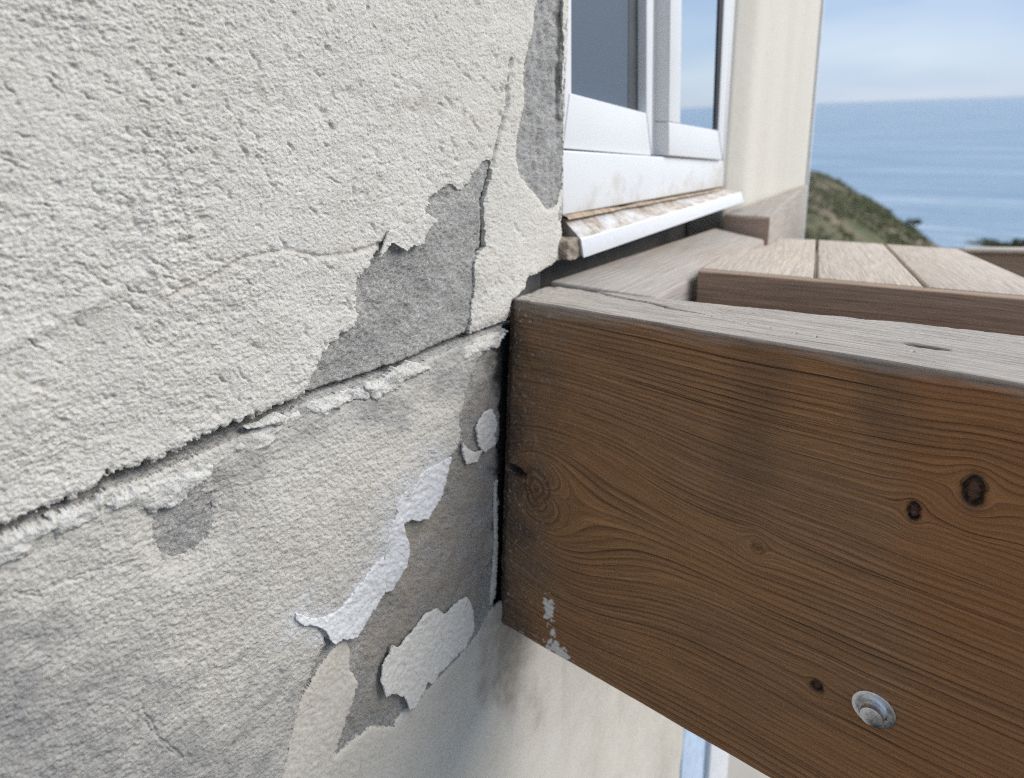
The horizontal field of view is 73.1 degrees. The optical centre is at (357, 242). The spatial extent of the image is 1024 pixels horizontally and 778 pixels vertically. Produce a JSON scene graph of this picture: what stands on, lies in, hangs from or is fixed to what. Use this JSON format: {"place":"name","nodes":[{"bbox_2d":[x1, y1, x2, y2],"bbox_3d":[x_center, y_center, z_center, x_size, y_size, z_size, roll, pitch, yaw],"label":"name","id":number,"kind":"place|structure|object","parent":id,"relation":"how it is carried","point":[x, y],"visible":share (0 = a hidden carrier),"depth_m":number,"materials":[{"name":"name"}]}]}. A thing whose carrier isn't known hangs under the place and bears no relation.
{"place":"outdoors","nodes":[
{"label":"outdoors","id":0,"kind":"place"},
{"bbox_2d":[727,754,769,777],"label":"patio","id":1,"kind":"structure","parent":0,"point":[737,768],"depth_m":1.74,"materials":[{"name":"beige concrete"}]},
{"bbox_2d":[0,0,824,777],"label":"house","id":2,"kind":"structure","parent":1,"relation":"on","point":[270,270],"depth_m":0.41,"materials":[{"name":"paint"}]},
{"bbox_2d":[561,0,734,214],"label":"window","id":3,"kind":"structure","parent":2,"relation":"in","point":[646,80],"depth_m":0.75,"materials":[{"name":"white plastic"}]},
{"bbox_2d":[550,229,763,301],"bbox_3d":[0.362,0.085,0.740,0.427,0.159,0.089,-12,14,-43],"label":"ledger timber","id":4,"kind":"object","parent":2,"relation":"attached to","point":[669,270],"visible":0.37,"depth_m":0.66,"materials":[{"name":"grey wood"}]},
{"bbox_2d":[501,287,1023,777],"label":"timber beam","id":5,"kind":"structure","parent":2,"relation":"attached to","point":[771,543],"depth_m":0.43,"materials":[{"name":"brown wood"}]},
{"bbox_2d":[696,238,1023,335],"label":"deck platform","id":6,"kind":"structure","parent":2,"relation":"attached to","point":[946,287],"depth_m":0.59,"materials":[{"name":"brown wood"}]},
{"bbox_2d":[723,185,807,244],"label":"pier block","id":7,"kind":"structure","parent":6,"relation":"on","point":[770,220],"depth_m":0.94,"materials":[{"name":"grey wood"}]},
{"bbox_2d":[963,246,1023,277],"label":"timber","id":8,"kind":"object","parent":1,"relation":"on","point":[1010,259],"visible":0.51,"depth_m":1.13,"materials":[{"name":"brown wood"}]},
{"bbox_2d":[805,173,963,277],"bbox_3d":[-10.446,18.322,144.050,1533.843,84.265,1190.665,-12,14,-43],"label":"hillside","id":9,"kind":"structure","parent":0,"point":[862,234],"depth_m":133.78,"materials":[{"name":"green plant"}]},
{"bbox_2d":[804,171,932,252],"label":"scrub","id":10,"kind":"object","parent":9,"relation":"on","point":[865,207],"visible":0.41,"depth_m":200.82,"materials":[{"name":"green plant"}]},
{"bbox_2d":[903,218,921,228],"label":"tree","id":11,"kind":"object","parent":9,"relation":"on","point":[915,221],"visible":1,"depth_m":246.42,"materials":[{"name":"green plant"}]},
{"bbox_2d":[965,239,1018,246],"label":"tree","id":12,"kind":"object","parent":9,"relation":"on","point":[983,243],"visible":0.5,"depth_m":208.26,"materials":[{"name":"green plant"}]},
{"bbox_2d":[977,237,1023,246],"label":"tree","id":13,"kind":"object","parent":9,"relation":"on","point":[1005,244],"visible":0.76,"depth_m":206.48,"materials":[{"name":"green plant"}]},
{"bbox_2d":[1009,238,1023,244],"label":"tree","id":14,"kind":"object","parent":9,"relation":"on","point":[1018,241],"visible":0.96,"depth_m":204.29,"materials":[{"name":"green plant"}]},
{"bbox_2d":[810,96,1023,247],"bbox_3d":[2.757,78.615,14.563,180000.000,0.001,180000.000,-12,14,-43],"label":"sea","id":15,"kind":"structure","parent":0,"point":[949,173],"depth_m":900.65,"materials":[{"name":"liquid"}]},
{"bbox_2d":[816,0,1023,103],"label":"sky","id":16,"kind":"structure","parent":0,"point":[872,50],"materials":[{"name":"blue"}]}
]}

